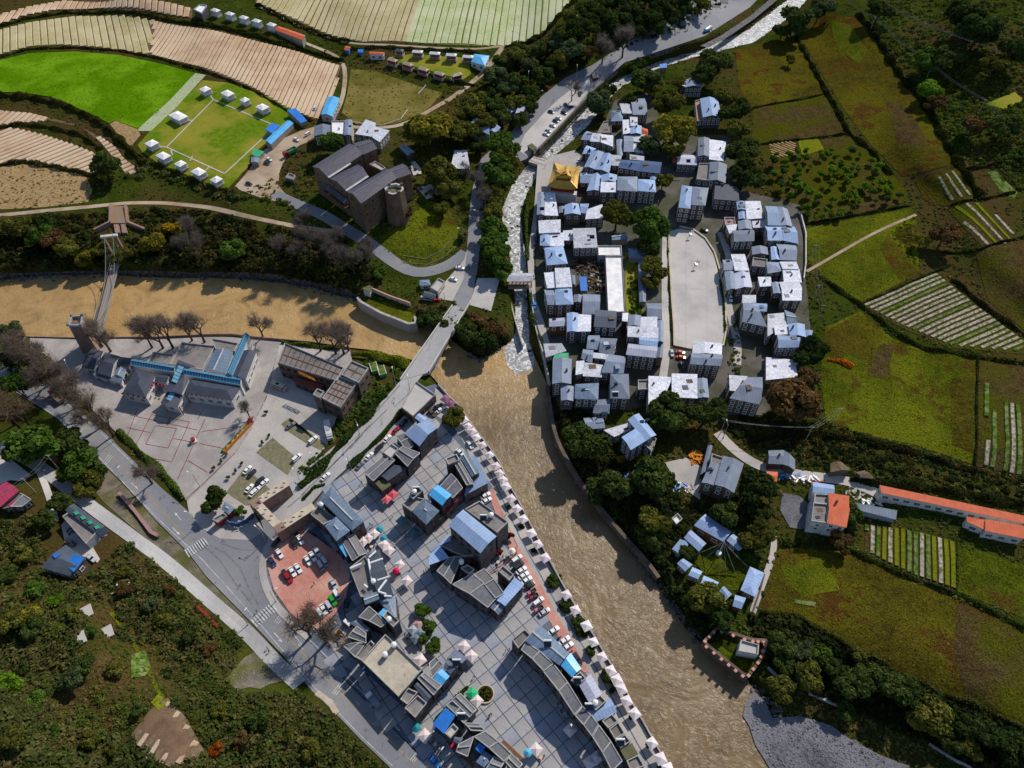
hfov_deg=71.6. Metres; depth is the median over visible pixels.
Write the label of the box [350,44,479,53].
hedge
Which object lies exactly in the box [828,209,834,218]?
orchard tree
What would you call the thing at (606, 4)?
tree
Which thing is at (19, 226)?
tree
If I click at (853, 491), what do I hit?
debris pile
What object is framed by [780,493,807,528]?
cobbled yard
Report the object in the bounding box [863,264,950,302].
hedge
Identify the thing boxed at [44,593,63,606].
tree
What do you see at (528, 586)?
parked car
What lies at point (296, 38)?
shed
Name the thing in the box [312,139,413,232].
castle
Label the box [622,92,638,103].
tree
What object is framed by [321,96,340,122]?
barn
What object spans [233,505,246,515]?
tree
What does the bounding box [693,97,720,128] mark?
house
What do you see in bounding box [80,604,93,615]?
concrete slab
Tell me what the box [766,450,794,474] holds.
house
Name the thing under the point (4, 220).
tree
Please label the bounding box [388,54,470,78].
lawn
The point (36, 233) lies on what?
tree
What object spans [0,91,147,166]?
hedge
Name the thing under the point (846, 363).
corn heap
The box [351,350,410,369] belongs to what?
hedge
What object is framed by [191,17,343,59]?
hedge
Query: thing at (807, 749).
gravel bank
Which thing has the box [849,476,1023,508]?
hedge
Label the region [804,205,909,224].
hedge
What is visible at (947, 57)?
tree
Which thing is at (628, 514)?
bank thicket
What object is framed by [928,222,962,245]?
tree
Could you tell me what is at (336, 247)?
bare tree
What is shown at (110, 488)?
dry verge
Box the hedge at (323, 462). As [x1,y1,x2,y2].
[297,391,387,488]
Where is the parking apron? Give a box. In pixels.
[520,76,599,155]
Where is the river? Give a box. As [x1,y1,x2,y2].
[0,275,768,767]
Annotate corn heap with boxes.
[687,450,704,464]
[827,358,854,368]
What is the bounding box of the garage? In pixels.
[62,504,109,547]
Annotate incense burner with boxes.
[190,437,196,443]
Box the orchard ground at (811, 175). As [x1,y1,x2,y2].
[760,136,907,221]
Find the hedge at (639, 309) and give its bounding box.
[635,279,642,314]
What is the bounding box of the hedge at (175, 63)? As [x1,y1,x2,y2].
[0,45,312,121]
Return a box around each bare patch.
[55,653,112,717]
[226,652,281,689]
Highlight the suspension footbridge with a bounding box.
[89,204,145,334]
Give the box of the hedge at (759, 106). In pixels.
[750,93,824,108]
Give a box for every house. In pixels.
[0,482,35,512]
[41,545,90,578]
[314,119,353,145]
[355,120,390,152]
[362,285,372,296]
[452,150,469,175]
[470,54,488,71]
[471,116,500,141]
[498,107,516,125]
[515,106,528,115]
[537,192,557,224]
[538,219,560,241]
[540,233,563,252]
[543,343,565,363]
[544,245,567,271]
[544,268,575,295]
[544,287,572,315]
[549,317,566,334]
[552,353,571,397]
[559,203,580,224]
[560,383,598,410]
[563,228,597,259]
[566,312,590,342]
[573,294,599,322]
[575,360,602,386]
[580,172,601,200]
[580,204,602,227]
[581,131,612,153]
[581,349,607,365]
[582,146,595,160]
[583,417,604,432]
[584,150,612,174]
[586,335,616,354]
[593,310,627,337]
[593,399,609,420]
[597,110,622,134]
[600,173,616,203]
[600,354,625,383]
[603,413,656,461]
[609,374,629,409]
[611,154,661,181]
[615,134,643,159]
[616,177,636,202]
[619,98,647,122]
[621,117,647,138]
[625,337,663,370]
[626,314,662,349]
[636,174,656,203]
[636,376,671,415]
[669,373,708,406]
[672,154,696,172]
[675,185,708,223]
[680,76,702,97]
[688,340,722,378]
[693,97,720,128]
[695,137,725,167]
[695,161,726,193]
[698,444,743,501]
[712,183,738,211]
[721,254,748,277]
[722,217,765,243]
[723,270,751,297]
[726,375,762,416]
[729,230,754,253]
[734,201,763,224]
[738,295,766,337]
[749,245,767,274]
[755,277,771,296]
[761,226,797,252]
[763,206,792,226]
[763,262,801,283]
[763,357,797,387]
[764,310,795,345]
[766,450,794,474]
[766,471,777,481]
[767,244,796,261]
[768,281,801,312]
[770,323,812,358]
[804,482,849,535]
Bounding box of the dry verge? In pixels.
[94,461,272,647]
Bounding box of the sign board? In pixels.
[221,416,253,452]
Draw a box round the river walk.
[545,385,660,580]
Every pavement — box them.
[187,501,263,539]
[259,538,308,639]
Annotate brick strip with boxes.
[350,416,405,469]
[489,488,588,672]
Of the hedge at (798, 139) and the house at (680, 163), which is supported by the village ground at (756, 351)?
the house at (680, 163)
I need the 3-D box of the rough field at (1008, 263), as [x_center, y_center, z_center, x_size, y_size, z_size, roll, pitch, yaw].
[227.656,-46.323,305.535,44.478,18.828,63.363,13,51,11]
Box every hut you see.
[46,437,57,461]
[344,46,350,53]
[369,52,384,59]
[527,143,536,156]
[672,539,688,556]
[677,559,691,574]
[684,530,705,554]
[687,567,702,582]
[693,514,730,546]
[700,576,718,585]
[719,586,731,602]
[725,534,741,551]
[731,595,745,611]
[735,640,758,658]
[739,567,763,600]
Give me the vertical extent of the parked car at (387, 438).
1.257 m
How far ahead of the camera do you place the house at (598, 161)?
373.94 m
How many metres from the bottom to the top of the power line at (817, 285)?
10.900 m
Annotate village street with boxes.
[527,150,584,343]
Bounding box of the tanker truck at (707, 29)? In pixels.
[703,25,712,32]
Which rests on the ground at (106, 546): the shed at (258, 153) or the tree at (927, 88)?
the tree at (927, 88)
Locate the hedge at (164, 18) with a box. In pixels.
[0,9,344,62]
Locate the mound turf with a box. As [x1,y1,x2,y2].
[377,201,459,266]
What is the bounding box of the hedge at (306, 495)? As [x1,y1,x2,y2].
[301,483,324,499]
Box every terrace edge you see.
[402,243,457,264]
[403,236,454,259]
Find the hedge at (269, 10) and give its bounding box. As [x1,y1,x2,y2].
[254,3,350,42]
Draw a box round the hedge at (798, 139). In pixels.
[760,132,845,144]
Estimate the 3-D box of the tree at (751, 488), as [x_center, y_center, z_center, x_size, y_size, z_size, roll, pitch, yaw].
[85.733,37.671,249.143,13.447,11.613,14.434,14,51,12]
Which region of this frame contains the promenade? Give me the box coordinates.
[435,388,657,767]
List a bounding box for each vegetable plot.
[131,650,150,677]
[151,693,166,709]
[794,600,815,605]
[798,136,823,155]
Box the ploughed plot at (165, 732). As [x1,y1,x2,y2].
[131,698,204,767]
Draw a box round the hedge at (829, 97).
[793,35,893,175]
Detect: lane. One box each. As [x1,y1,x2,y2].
[0,442,305,688]
[271,191,465,276]
[659,237,669,376]
[714,431,877,496]
[717,232,741,364]
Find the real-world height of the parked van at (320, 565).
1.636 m
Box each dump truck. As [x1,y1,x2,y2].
[47,389,64,403]
[282,146,297,157]
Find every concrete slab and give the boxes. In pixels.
[70,630,86,643]
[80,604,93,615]
[102,624,113,636]
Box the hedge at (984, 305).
[950,278,1023,334]
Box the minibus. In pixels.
[270,379,287,391]
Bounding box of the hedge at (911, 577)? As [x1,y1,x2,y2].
[780,540,1023,629]
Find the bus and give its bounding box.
[323,419,333,440]
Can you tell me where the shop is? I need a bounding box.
[419,278,444,300]
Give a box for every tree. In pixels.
[0,216,15,235]
[0,320,22,336]
[0,330,31,367]
[0,347,31,368]
[0,371,31,393]
[0,386,15,425]
[0,389,23,429]
[0,393,33,425]
[0,424,60,464]
[0,564,18,583]
[0,603,22,635]
[0,671,23,691]
[0,725,28,751]
[2,326,30,357]
[3,391,20,397]
[4,215,32,234]
[5,337,48,362]
[11,544,31,564]
[11,660,28,676]
[18,614,43,639]
[20,345,55,391]
[20,602,42,622]
[22,357,66,394]
[22,580,47,599]
[24,223,53,245]
[25,688,45,707]
[26,353,51,372]
[31,507,57,528]
[32,211,57,228]
[32,358,74,388]
[38,228,64,247]
[43,368,82,395]
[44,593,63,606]
[44,724,59,740]
[45,491,75,511]
[52,237,79,256]
[54,381,94,415]
[55,446,98,482]
[56,426,89,453]
[57,666,83,690]
[62,603,81,620]
[65,389,101,430]
[67,313,106,346]
[70,652,95,674]
[71,469,101,498]
[74,255,92,266]
[78,729,100,750]
[79,248,95,260]
[82,315,117,351]
[82,624,97,637]
[85,404,116,436]
[88,151,121,174]
[88,462,107,480]
[90,242,109,256]
[96,169,115,184]
[102,742,116,758]
[105,659,125,679]
[115,247,133,257]
[115,581,134,595]
[116,565,133,576]
[120,312,152,347]
[127,456,163,483]
[129,313,168,348]
[130,701,144,717]
[138,232,165,252]
[141,598,159,612]
[145,311,176,348]
[156,613,172,627]
[162,221,180,232]
[163,584,175,596]
[168,232,189,255]
[172,311,194,340]
[176,214,195,239]
[177,309,209,342]
[182,627,196,642]
[187,229,207,255]
[200,485,227,514]
[201,642,216,657]
[207,741,222,757]
[209,699,226,718]
[219,238,246,260]
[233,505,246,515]
[233,730,249,751]
[237,400,251,417]
[246,310,278,336]
[247,710,270,731]
[267,233,286,259]
[276,726,293,742]
[278,598,325,644]
[284,237,309,263]
[288,206,311,231]
[291,605,350,654]
[292,223,309,246]
[299,317,328,350]
[300,737,319,764]
[303,227,331,253]
[313,315,349,353]
[317,232,335,259]
[318,131,344,151]
[322,243,349,270]
[325,224,343,243]
[325,317,356,353]
[333,246,362,274]
[337,318,356,350]
[351,241,376,270]
[353,234,376,259]
[373,266,387,278]
[402,122,434,147]
[406,206,412,216]
[408,111,453,146]
[414,603,431,617]
[416,308,442,326]
[418,632,429,644]
[421,155,457,189]
[421,619,436,632]
[424,636,440,654]
[430,319,448,330]
[432,201,449,215]
[436,180,462,201]
[441,405,464,427]
[447,117,459,138]
[448,120,479,143]
[454,101,485,121]
[454,317,468,329]
[457,230,467,238]
[457,322,480,345]
[458,160,470,182]
[466,91,486,106]
[467,311,484,327]
[469,168,485,196]
[470,137,488,152]
[474,112,497,136]
[475,331,496,348]
[476,186,491,208]
[477,230,511,251]
[478,215,508,236]
[480,96,504,112]
[481,153,516,185]
[481,183,504,204]
[482,202,503,219]
[482,245,512,271]
[483,65,508,84]
[483,320,502,334]
[484,131,521,154]
[485,87,496,97]
[489,103,511,125]
[489,147,520,167]
[491,53,513,67]
[492,264,510,280]
[495,548,502,556]
[496,82,518,94]
[500,46,526,68]
[504,95,525,109]
[507,72,529,94]
[507,532,514,538]
[510,41,530,57]
[512,111,527,127]
[519,58,538,75]
[522,85,539,102]
[524,101,538,115]
[530,41,549,58]
[532,65,554,85]
[545,57,558,70]
[546,573,559,588]
[548,35,566,50]
[549,50,569,69]
[552,25,573,39]
[558,600,573,612]
[560,38,586,61]
[561,9,578,19]
[561,422,612,455]
[563,79,584,100]
[566,16,586,40]
[570,615,585,629]
[575,0,595,17]
[575,627,589,637]
[576,35,591,45]
[584,13,602,36]
[584,46,598,59]
[585,477,608,505]
[585,645,595,656]
[586,89,612,116]
[594,6,608,22]
[595,32,617,63]
[597,0,618,8]
[597,83,617,94]
[600,199,633,229]
[600,468,633,500]
[601,667,614,682]
[602,10,634,34]
[609,683,616,693]
[614,23,635,57]
[619,0,642,17]
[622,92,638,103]
[629,57,647,71]
[630,67,661,93]
[630,205,671,242]
[630,454,676,499]
[632,8,663,27]
[634,24,647,37]
[634,524,665,552]
[636,135,661,155]
[636,240,660,255]
[637,504,672,532]
[639,255,669,278]
[640,276,660,289]
[641,0,667,4]
[645,80,664,96]
[647,390,689,430]
[648,1,672,17]
[648,20,666,37]
[650,88,686,113]
[652,114,696,143]
[655,174,674,189]
[655,454,665,467]
[660,142,685,161]
[666,9,680,26]
[669,0,689,5]
[671,76,685,91]
[678,2,692,18]
[679,545,695,559]
[685,397,727,425]
[687,581,725,612]
[690,70,713,84]
[693,0,711,16]
[696,48,733,76]
[709,497,738,527]
[710,608,733,632]
[713,87,737,106]
[717,97,752,119]
[724,137,760,159]
[726,118,752,140]
[728,156,765,189]
[733,548,747,561]
[737,465,777,505]
[738,517,777,550]
[744,498,773,520]
[745,554,756,563]
[764,377,821,422]
[766,629,795,658]
[766,674,797,703]
[770,155,778,164]
[770,170,778,176]
[771,24,791,40]
[773,654,796,676]
[777,179,785,186]
[777,188,784,193]
[780,4,814,38]
[781,167,787,174]
[785,151,793,158]
[786,54,795,65]
[787,190,793,196]
[792,335,831,364]
[793,182,802,190]
[793,659,823,693]
[794,639,812,660]
[795,146,800,154]
[795,206,802,211]
[796,164,801,172]
[797,367,821,389]
[802,203,812,212]
[804,153,809,161]
[804,187,814,196]
[805,210,811,217]
[808,0,836,23]
[811,642,832,661]
[814,192,823,199]
[816,656,839,677]
[817,170,825,177]
[818,150,824,159]
[818,213,825,219]
[823,206,829,212]
[827,180,834,188]
[828,164,835,173]
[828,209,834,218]
[829,195,837,202]
[829,529,854,555]
[832,154,839,160]
[832,172,840,179]
[832,665,870,700]
[836,208,844,216]
[836,698,854,722]
[838,160,844,168]
[841,166,849,174]
[843,176,851,184]
[845,173,853,178]
[846,191,852,198]
[846,501,863,529]
[847,146,857,153]
[847,203,856,210]
[850,644,867,662]
[853,661,885,691]
[856,164,861,172]
[856,197,861,203]
[861,182,870,190]
[867,0,896,22]
[867,157,876,163]
[867,188,877,194]
[871,167,878,175]
[871,666,920,705]
[874,161,884,167]
[878,177,887,186]
[883,185,890,193]
[884,195,891,203]
[894,686,923,708]
[896,192,904,198]
[904,693,954,737]
[910,46,937,73]
[914,233,932,246]
[916,79,944,98]
[923,95,947,108]
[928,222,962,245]
[933,44,968,73]
[938,726,964,754]
[941,0,988,34]
[952,712,981,739]
[953,13,1004,48]
[960,737,983,761]
[961,114,989,138]
[971,715,1008,747]
[979,53,1012,76]
[989,114,1023,138]
[995,730,1023,767]
[996,38,1023,68]
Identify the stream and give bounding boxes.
[502,0,804,374]
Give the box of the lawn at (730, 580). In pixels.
[693,544,756,589]
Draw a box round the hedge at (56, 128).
[0,121,102,150]
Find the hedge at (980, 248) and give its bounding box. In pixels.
[943,235,1023,254]
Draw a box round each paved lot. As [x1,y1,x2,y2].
[438,252,466,300]
[470,278,499,310]
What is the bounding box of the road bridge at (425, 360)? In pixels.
[400,300,471,380]
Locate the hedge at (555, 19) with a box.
[505,0,575,47]
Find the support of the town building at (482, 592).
on the town plaza
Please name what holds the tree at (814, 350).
on the village ground at (756, 351)
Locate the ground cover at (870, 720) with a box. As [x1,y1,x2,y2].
[0,0,1023,767]
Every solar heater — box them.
[413,486,419,492]
[452,659,460,665]
[457,712,464,719]
[480,514,486,520]
[544,639,551,646]
[573,676,580,683]
[585,702,592,710]
[612,391,618,396]
[616,738,624,745]
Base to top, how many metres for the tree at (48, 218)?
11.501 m
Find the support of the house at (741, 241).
on the village ground at (756, 351)
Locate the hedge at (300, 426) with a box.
[289,419,316,439]
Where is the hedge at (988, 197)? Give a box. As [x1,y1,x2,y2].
[950,191,1015,205]
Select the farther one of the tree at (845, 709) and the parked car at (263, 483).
the parked car at (263, 483)
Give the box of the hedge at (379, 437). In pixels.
[347,408,403,468]
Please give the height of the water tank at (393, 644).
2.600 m
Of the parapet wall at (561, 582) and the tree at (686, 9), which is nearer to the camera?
the parapet wall at (561, 582)
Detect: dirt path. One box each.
[258,6,502,49]
[306,42,346,111]
[353,45,504,128]
[806,214,916,271]
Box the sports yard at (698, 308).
[670,229,724,346]
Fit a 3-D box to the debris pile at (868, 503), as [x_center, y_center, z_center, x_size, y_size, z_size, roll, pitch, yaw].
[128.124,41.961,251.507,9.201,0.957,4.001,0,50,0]
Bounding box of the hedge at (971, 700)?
[760,609,1023,730]
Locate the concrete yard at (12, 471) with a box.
[0,455,29,483]
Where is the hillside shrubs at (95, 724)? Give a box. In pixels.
[73,639,165,736]
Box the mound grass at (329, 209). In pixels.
[294,183,335,214]
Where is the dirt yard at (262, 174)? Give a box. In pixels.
[235,127,314,201]
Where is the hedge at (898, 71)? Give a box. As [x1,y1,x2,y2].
[855,12,985,197]
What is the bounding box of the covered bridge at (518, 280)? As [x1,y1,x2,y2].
[507,273,532,288]
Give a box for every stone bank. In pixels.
[0,271,359,297]
[550,395,701,640]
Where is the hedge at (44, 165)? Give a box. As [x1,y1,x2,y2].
[0,159,115,176]
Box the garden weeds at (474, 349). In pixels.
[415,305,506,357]
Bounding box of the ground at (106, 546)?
[0,0,1023,767]
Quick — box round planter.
[477,684,494,703]
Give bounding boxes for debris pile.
[570,258,604,275]
[587,270,605,294]
[666,482,695,492]
[765,472,807,482]
[793,475,825,482]
[844,486,864,499]
[861,498,882,506]
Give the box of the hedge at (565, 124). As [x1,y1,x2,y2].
[544,79,606,145]
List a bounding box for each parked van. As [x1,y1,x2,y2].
[316,560,324,570]
[320,556,328,566]
[324,600,332,611]
[332,589,340,599]
[343,618,352,628]
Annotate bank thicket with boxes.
[0,206,382,293]
[95,161,293,208]
[553,397,722,642]
[747,613,1023,767]
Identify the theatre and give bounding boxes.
[277,343,371,420]
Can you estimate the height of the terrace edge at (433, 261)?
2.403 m
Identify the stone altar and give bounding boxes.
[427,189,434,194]
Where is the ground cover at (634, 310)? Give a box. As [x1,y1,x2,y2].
[0,40,745,379]
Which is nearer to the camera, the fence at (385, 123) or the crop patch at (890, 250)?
the crop patch at (890, 250)
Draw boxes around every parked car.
[65,537,75,546]
[85,553,96,562]
[242,465,251,474]
[244,483,253,493]
[246,469,256,477]
[248,487,255,497]
[253,486,260,495]
[254,476,264,485]
[259,478,268,487]
[267,556,276,566]
[271,537,280,547]
[275,548,283,558]
[281,569,286,580]
[284,572,292,583]
[285,422,295,429]
[288,566,296,576]
[290,538,297,548]
[291,453,301,462]
[293,563,301,573]
[296,534,303,544]
[303,555,311,565]
[308,435,317,444]
[308,551,316,561]
[313,547,321,557]
[319,603,327,614]
[320,472,330,480]
[328,594,337,606]
[329,578,337,589]
[355,461,364,469]
[364,451,373,460]
[374,443,383,451]
[382,434,391,442]
[391,426,399,434]
[399,418,407,426]
[427,754,440,767]
[428,408,436,416]
[433,403,442,409]
[436,406,445,413]
[455,448,463,455]
[466,440,473,448]
[480,492,490,499]
[481,497,491,504]
[511,554,522,563]
[513,560,523,569]
[515,566,526,574]
[517,571,529,580]
[521,575,531,584]
[523,580,535,589]
[532,596,543,606]
[538,607,549,616]
[548,625,559,635]
[558,635,570,645]
[563,641,573,650]
[572,651,582,664]
[669,349,673,356]
[676,350,685,354]
[676,355,685,359]
[679,361,685,368]
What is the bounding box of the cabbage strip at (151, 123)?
[138,73,205,130]
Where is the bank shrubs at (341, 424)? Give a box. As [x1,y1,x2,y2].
[297,357,402,474]
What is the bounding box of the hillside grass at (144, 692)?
[0,509,379,767]
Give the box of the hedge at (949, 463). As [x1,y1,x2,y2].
[748,430,978,475]
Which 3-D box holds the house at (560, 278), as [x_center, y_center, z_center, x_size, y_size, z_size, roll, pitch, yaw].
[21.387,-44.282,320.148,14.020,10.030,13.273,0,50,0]
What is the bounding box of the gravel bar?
[743,692,909,767]
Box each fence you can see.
[352,110,406,124]
[489,552,516,572]
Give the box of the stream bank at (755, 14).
[701,0,776,46]
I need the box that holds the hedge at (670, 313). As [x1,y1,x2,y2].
[667,234,672,344]
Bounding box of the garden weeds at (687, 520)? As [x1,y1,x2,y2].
[650,414,1023,536]
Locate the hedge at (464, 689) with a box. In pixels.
[434,686,468,719]
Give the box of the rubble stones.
[220,659,284,687]
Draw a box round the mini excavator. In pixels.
[334,629,347,641]
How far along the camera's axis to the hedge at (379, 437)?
267.49 m
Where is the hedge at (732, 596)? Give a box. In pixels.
[718,590,745,598]
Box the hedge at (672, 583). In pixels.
[669,555,682,594]
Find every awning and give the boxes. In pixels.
[361,666,399,705]
[432,724,445,736]
[448,742,456,751]
[465,757,475,767]
[501,740,522,759]
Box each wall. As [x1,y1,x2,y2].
[34,333,350,352]
[117,491,160,538]
[196,606,218,626]
[226,513,254,528]
[315,690,338,714]
[357,297,417,332]
[372,288,410,305]
[438,384,665,763]
[512,306,522,348]
[528,283,550,390]
[538,77,608,155]
[668,226,726,349]
[699,626,767,682]
[752,574,764,612]
[767,666,797,684]
[800,212,806,279]
[808,692,836,705]
[928,743,971,767]
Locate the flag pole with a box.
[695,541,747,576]
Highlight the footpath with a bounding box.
[0,201,339,233]
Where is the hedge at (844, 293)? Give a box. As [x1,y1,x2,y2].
[819,276,1023,364]
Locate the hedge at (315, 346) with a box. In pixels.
[281,340,339,349]
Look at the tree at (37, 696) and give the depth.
182.59 m
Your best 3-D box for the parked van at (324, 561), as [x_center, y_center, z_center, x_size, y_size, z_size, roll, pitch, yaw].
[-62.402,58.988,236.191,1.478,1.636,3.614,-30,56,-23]
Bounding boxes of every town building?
[311,488,366,552]
[338,534,366,563]
[343,606,402,661]
[350,549,398,619]
[356,634,422,704]
[363,443,420,496]
[392,413,438,458]
[400,649,466,722]
[401,381,435,422]
[402,485,463,535]
[429,453,487,517]
[429,501,507,591]
[433,693,476,742]
[452,565,523,621]
[453,723,522,767]
[512,625,585,692]
[543,663,637,764]
[575,706,643,767]
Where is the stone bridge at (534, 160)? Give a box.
[528,155,546,165]
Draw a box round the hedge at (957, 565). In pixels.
[955,541,959,589]
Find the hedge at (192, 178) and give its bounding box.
[129,150,235,192]
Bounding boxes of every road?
[0,362,426,767]
[270,374,422,521]
[453,0,756,309]
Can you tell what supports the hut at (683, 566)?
on the ground at (106, 546)
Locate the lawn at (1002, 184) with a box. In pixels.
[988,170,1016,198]
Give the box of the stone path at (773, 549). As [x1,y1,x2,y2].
[750,530,776,612]
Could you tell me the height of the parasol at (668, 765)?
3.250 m
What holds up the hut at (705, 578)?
on the ground at (106, 546)
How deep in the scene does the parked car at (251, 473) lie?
258.12 m
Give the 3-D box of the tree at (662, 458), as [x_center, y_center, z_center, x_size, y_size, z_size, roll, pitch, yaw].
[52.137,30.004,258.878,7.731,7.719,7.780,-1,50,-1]
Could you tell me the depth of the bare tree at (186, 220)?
333.50 m
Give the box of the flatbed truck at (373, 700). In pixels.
[365,691,380,709]
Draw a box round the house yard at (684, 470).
[665,458,701,499]
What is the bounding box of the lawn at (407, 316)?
[361,298,418,326]
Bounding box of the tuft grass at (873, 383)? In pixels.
[808,210,1023,471]
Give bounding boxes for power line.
[1,455,58,493]
[720,408,844,440]
[810,245,824,319]
[834,0,1022,137]
[883,0,1008,53]
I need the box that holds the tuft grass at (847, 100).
[742,17,946,172]
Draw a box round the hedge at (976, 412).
[973,357,979,463]
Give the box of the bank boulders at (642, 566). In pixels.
[0,2,885,765]
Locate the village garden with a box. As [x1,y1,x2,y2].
[625,253,644,316]
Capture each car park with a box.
[187,342,351,514]
[267,529,349,629]
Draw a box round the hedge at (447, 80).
[397,64,475,85]
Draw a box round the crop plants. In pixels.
[1,53,186,122]
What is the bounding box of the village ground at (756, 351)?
[535,93,810,416]
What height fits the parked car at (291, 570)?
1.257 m
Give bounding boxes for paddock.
[342,69,441,124]
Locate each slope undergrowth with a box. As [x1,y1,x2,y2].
[460,0,720,123]
[864,0,1023,189]
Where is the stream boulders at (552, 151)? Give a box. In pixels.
[503,50,700,255]
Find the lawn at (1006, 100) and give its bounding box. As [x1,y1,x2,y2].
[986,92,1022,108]
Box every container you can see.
[369,362,378,374]
[377,365,386,377]
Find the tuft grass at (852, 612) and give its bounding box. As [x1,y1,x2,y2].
[766,546,1023,718]
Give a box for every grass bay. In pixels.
[227,468,269,504]
[256,438,295,474]
[281,418,324,449]
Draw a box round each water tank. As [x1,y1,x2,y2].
[382,651,387,658]
[386,616,391,622]
[391,641,396,648]
[459,559,463,565]
[593,699,597,706]
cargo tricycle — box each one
[526,587,536,595]
[528,592,538,600]
[533,604,543,612]
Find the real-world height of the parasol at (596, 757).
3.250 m
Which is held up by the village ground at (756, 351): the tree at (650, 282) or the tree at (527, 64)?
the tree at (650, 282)
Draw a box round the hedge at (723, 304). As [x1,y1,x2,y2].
[719,279,727,344]
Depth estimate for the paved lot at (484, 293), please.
321.00 m
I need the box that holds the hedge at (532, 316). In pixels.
[528,289,552,369]
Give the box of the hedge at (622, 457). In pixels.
[615,453,652,464]
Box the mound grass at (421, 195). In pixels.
[312,189,465,266]
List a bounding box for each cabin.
[144,139,160,152]
[155,152,173,165]
[169,111,189,125]
[174,160,188,172]
[190,167,208,181]
[194,4,208,20]
[199,86,212,97]
[210,8,222,18]
[210,176,224,188]
[221,90,236,102]
[224,11,236,21]
[238,15,250,25]
[240,97,251,107]
[251,19,263,29]
[255,103,270,115]
[266,22,276,32]
[387,58,398,67]
[395,49,404,57]
[402,62,414,71]
[412,50,423,58]
[418,67,429,76]
[429,52,440,59]
[433,71,445,81]
[446,53,456,61]
[451,72,462,82]
[462,55,473,63]
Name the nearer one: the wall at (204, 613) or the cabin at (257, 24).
the wall at (204, 613)
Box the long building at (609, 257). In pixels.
[597,245,624,319]
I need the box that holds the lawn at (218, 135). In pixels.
[138,80,294,187]
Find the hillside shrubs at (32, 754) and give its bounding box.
[0,510,383,767]
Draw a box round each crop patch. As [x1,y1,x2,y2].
[780,558,839,596]
[828,314,883,365]
[830,20,866,64]
[868,345,894,379]
[880,234,918,280]
[885,100,929,149]
[950,373,974,451]
[954,604,1023,721]
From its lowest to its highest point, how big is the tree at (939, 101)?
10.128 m
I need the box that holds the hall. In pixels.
[82,333,259,414]
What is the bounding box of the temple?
[548,162,579,203]
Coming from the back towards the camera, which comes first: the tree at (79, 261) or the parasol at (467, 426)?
the tree at (79, 261)
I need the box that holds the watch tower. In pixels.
[66,313,100,352]
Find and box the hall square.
[30,336,279,500]
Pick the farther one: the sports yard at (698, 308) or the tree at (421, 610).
the sports yard at (698, 308)
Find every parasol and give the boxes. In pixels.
[359,536,367,546]
[364,533,372,542]
[369,529,380,539]
[376,526,382,532]
[378,540,389,549]
[380,535,386,541]
[381,495,391,503]
[382,545,394,555]
[388,490,398,499]
[392,568,398,574]
[394,559,405,569]
[395,515,407,526]
[401,575,412,586]
[407,625,417,635]
[408,527,419,536]
[410,634,418,644]
[412,618,423,628]
[412,723,420,731]
[413,653,426,666]
[414,628,425,636]
[417,727,431,743]
[440,395,450,402]
[445,399,455,407]
[457,640,470,652]
[462,416,468,424]
[463,422,472,429]
[465,649,477,662]
[465,686,478,699]
[467,427,477,435]
[470,694,483,707]
[471,433,481,441]
[477,441,486,449]
[484,451,494,459]
[491,462,500,470]
[494,469,504,477]
[498,475,507,483]
[500,482,511,491]
[505,494,516,503]
[508,548,515,555]
[512,504,522,513]
[518,514,528,523]
[523,748,531,756]
[525,528,536,538]
[530,741,542,757]
[532,539,543,549]
[539,552,550,562]
[561,589,571,599]
[563,723,576,737]
[570,604,580,615]
[580,619,592,631]
[582,755,595,767]
[588,637,598,647]
[591,751,601,765]
[596,651,607,662]
[604,664,616,676]
[610,673,623,686]
[615,683,627,695]
[620,694,632,707]
[628,706,641,720]
[645,736,658,749]
[654,751,667,765]
[661,762,672,767]
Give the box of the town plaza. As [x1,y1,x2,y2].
[303,384,658,767]
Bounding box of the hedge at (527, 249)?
[523,199,529,259]
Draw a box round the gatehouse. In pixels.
[250,480,314,542]
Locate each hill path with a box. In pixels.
[35,466,58,520]
[109,611,208,764]
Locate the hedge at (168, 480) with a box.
[115,428,184,499]
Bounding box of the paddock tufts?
[0,69,440,208]
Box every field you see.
[0,0,191,23]
[0,14,154,53]
[0,52,194,127]
[0,110,74,125]
[0,127,95,172]
[0,163,91,208]
[83,128,138,174]
[149,21,340,118]
[255,0,418,42]
[406,0,569,45]
[735,37,823,157]
[752,95,843,142]
[762,546,1023,724]
[801,13,956,176]
[806,208,919,301]
[820,311,976,464]
[863,273,1023,353]
[864,523,956,589]
[915,168,976,205]
[947,202,1015,247]
[956,545,1023,617]
[975,240,1023,329]
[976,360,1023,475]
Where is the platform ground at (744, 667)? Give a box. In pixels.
[707,641,757,673]
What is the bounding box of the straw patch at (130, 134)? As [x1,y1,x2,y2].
[110,121,139,144]
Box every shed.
[251,157,260,166]
[252,148,264,160]
[265,120,293,149]
[265,123,278,135]
[275,26,305,46]
[285,173,296,183]
[287,108,307,126]
[579,277,587,294]
[611,232,627,244]
[628,248,642,263]
[638,259,645,305]
[646,303,661,322]
[659,63,666,72]
[671,513,682,526]
[828,461,850,476]
[854,470,873,479]
[856,503,896,522]
[874,485,1023,524]
[962,517,1023,544]
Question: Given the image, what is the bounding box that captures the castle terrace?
[418,184,439,199]
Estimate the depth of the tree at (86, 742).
179.12 m
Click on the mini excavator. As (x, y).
(339, 632)
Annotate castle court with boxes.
[411,161,420,174]
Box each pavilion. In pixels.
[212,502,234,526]
[399,144,414,159]
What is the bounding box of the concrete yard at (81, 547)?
[61,520,106,561]
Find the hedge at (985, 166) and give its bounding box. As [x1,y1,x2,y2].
[965,157,1023,169]
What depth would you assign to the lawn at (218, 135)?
393.57 m
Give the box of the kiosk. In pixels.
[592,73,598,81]

